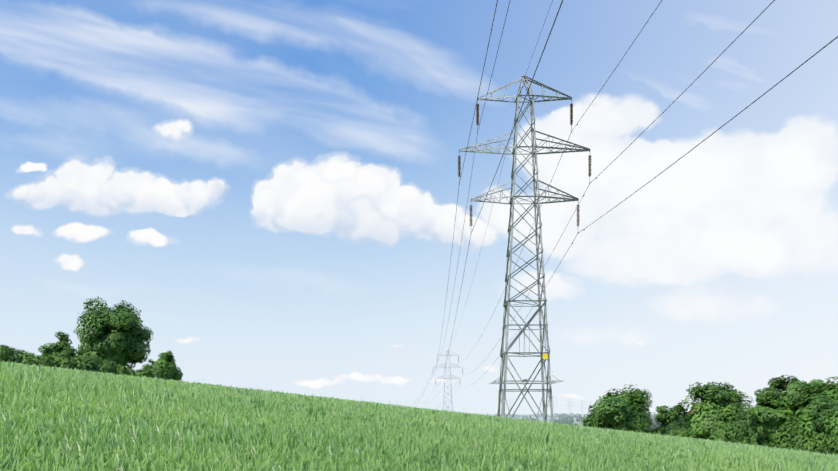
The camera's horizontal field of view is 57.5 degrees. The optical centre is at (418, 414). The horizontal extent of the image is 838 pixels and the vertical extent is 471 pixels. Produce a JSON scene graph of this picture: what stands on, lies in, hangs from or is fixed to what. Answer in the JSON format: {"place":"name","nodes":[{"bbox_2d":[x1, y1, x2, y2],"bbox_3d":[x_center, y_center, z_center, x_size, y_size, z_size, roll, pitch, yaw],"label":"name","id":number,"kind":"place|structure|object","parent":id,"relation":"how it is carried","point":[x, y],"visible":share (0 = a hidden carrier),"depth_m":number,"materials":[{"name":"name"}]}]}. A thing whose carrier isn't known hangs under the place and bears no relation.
{"place":"outdoors","nodes":[
{"label":"outdoors","id":0,"kind":"place"},
{"bbox_2d":[2,414,653,470],"bbox_3d":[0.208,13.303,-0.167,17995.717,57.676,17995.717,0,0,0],"label":"field ground","id":1,"kind":"structure","parent":0,"point":[549,419],"depth_m":2177.35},
{"bbox_2d":[38,331,76,357],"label":"tree","id":2,"kind":"object","parent":1,"relation":"on","point":[63,346],"visible":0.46,"depth_m":134.19,"materials":[{"name":"green plant"}]},
{"bbox_2d":[0,344,170,379],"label":"hedge","id":3,"kind":"object","parent":1,"relation":"on","point":[11,354],"visible":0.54,"depth_m":83.81,"materials":[{"name":"green plant"}]},
{"bbox_2d":[73,297,153,368],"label":"oak tree","id":4,"kind":"object","parent":1,"relation":"on","point":[119,335],"visible":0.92,"depth_m":125.84,"materials":[{"name":"green plant"}]},
{"bbox_2d":[143,350,182,380],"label":"tree","id":5,"kind":"object","parent":1,"relation":"on","point":[166,360],"visible":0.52,"depth_m":123.96,"materials":[{"name":"green plant"}]},
{"bbox_2d":[0,422,503,470],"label":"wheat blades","id":6,"kind":"object","parent":1,"relation":"on","point":[29,451],"visible":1,"depth_m":6.08,"materials":[{"name":"green plant"}]},
{"bbox_2d":[0,382,811,470],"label":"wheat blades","id":7,"kind":"object","parent":1,"relation":"on","point":[91,411],"visible":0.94,"depth_m":10.78,"materials":[{"name":"green plant"}]},
{"bbox_2d":[1,362,811,470],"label":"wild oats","id":8,"kind":"object","parent":1,"relation":"on","point":[409,411],"visible":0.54,"depth_m":18.61,"materials":[{"name":"green plant"}]},
{"bbox_2d":[0,365,837,470],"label":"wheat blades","id":9,"kind":"object","parent":1,"relation":"on","point":[244,400],"visible":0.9,"depth_m":22.22,"materials":[{"name":"green plant"}]},
{"bbox_2d":[0,360,837,460],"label":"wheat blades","id":10,"kind":"object","parent":1,"relation":"on","point":[704,442],"visible":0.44,"depth_m":46.98,"materials":[{"name":"green plant"}]},
{"bbox_2d":[434,350,462,410],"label":"pylon","id":11,"kind":"object","parent":1,"relation":"on","point":[449,355],"visible":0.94,"depth_m":461.47,"materials":[{"name":"metal"}]},
{"bbox_2d":[473,412,655,417],"bbox_3d":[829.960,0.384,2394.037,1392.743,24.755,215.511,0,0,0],"label":"treeline","id":12,"kind":"object","parent":1,"relation":"on","point":[539,416],"visible":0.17,"depth_m":2327.78,"materials":[{"name":"green plant"}]},
{"bbox_2d":[525,415,655,423],"bbox_3d":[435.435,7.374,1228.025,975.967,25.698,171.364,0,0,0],"label":"treeline","id":13,"kind":"object","parent":1,"relation":"on","point":[564,420],"visible":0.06,"depth_m":1190.94,"materials":[{"name":"green plant"}]},
{"bbox_2d":[533,419,660,429],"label":"treeline","id":14,"kind":"object","parent":1,"relation":"on","point":[653,426],"depth_m":549.89,"materials":[{"name":"green plant"}]},
{"bbox_2d":[550,413,656,419],"bbox_3d":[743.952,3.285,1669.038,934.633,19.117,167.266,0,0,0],"label":"treeline","id":15,"kind":"object","parent":1,"relation":"on","point":[575,415],"visible":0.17,"depth_m":1601.54,"materials":[{"name":"green plant"}]},
{"bbox_2d":[582,384,652,432],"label":"tree","id":16,"kind":"object","parent":1,"relation":"on","point":[626,410],"visible":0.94,"depth_m":126.10,"materials":[{"name":"green plant"}]},
{"bbox_2d":[413,0,837,422],"bbox_3d":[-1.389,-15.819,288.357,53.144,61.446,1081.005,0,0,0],"label":"pylon","id":17,"kind":"object","parent":1,"relation":"on","point":[507,305],"visible":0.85,"depth_m":104.19,"materials":[{"name":"metal"}]},
{"bbox_2d":[654,400,693,427],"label":"tree","id":18,"kind":"object","parent":1,"relation":"on","point":[673,416],"visible":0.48,"depth_m":131.29,"materials":[{"name":"green plant"}]},
{"bbox_2d":[684,382,753,438],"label":"tree","id":19,"kind":"object","parent":1,"relation":"on","point":[715,407],"visible":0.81,"depth_m":107.40,"materials":[{"name":"green plant"}]},
{"bbox_2d":[646,402,837,455],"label":"hedge","id":20,"kind":"object","parent":1,"relation":"on","point":[816,431],"visible":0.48,"depth_m":83.95,"materials":[{"name":"green plant"}]},
{"bbox_2d":[735,402,758,420],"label":"tree","id":21,"kind":"object","parent":1,"relation":"on","point":[740,417],"visible":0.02,"depth_m":101.81,"materials":[{"name":"green plant"}]},
{"bbox_2d":[744,386,801,442],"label":"tree","id":22,"kind":"object","parent":1,"relation":"on","point":[769,413],"visible":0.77,"depth_m":89.00,"materials":[{"name":"green plant"}]},
{"bbox_2d":[767,375,823,398],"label":"tree","id":23,"kind":"object","parent":1,"relation":"on","point":[783,384],"visible":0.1,"depth_m":134.70,"materials":[{"name":"green plant"}]},
{"bbox_2d":[790,376,837,423],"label":"tree","id":24,"kind":"object","parent":1,"relation":"on","point":[811,399],"visible":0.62,"depth_m":84.08,"materials":[{"name":"green plant"}]},
{"bbox_2d":[0,0,837,414],"label":"sky","id":25,"kind":"structure","parent":0,"point":[273,186],"materials":[{"name":"blue"}]}
]}

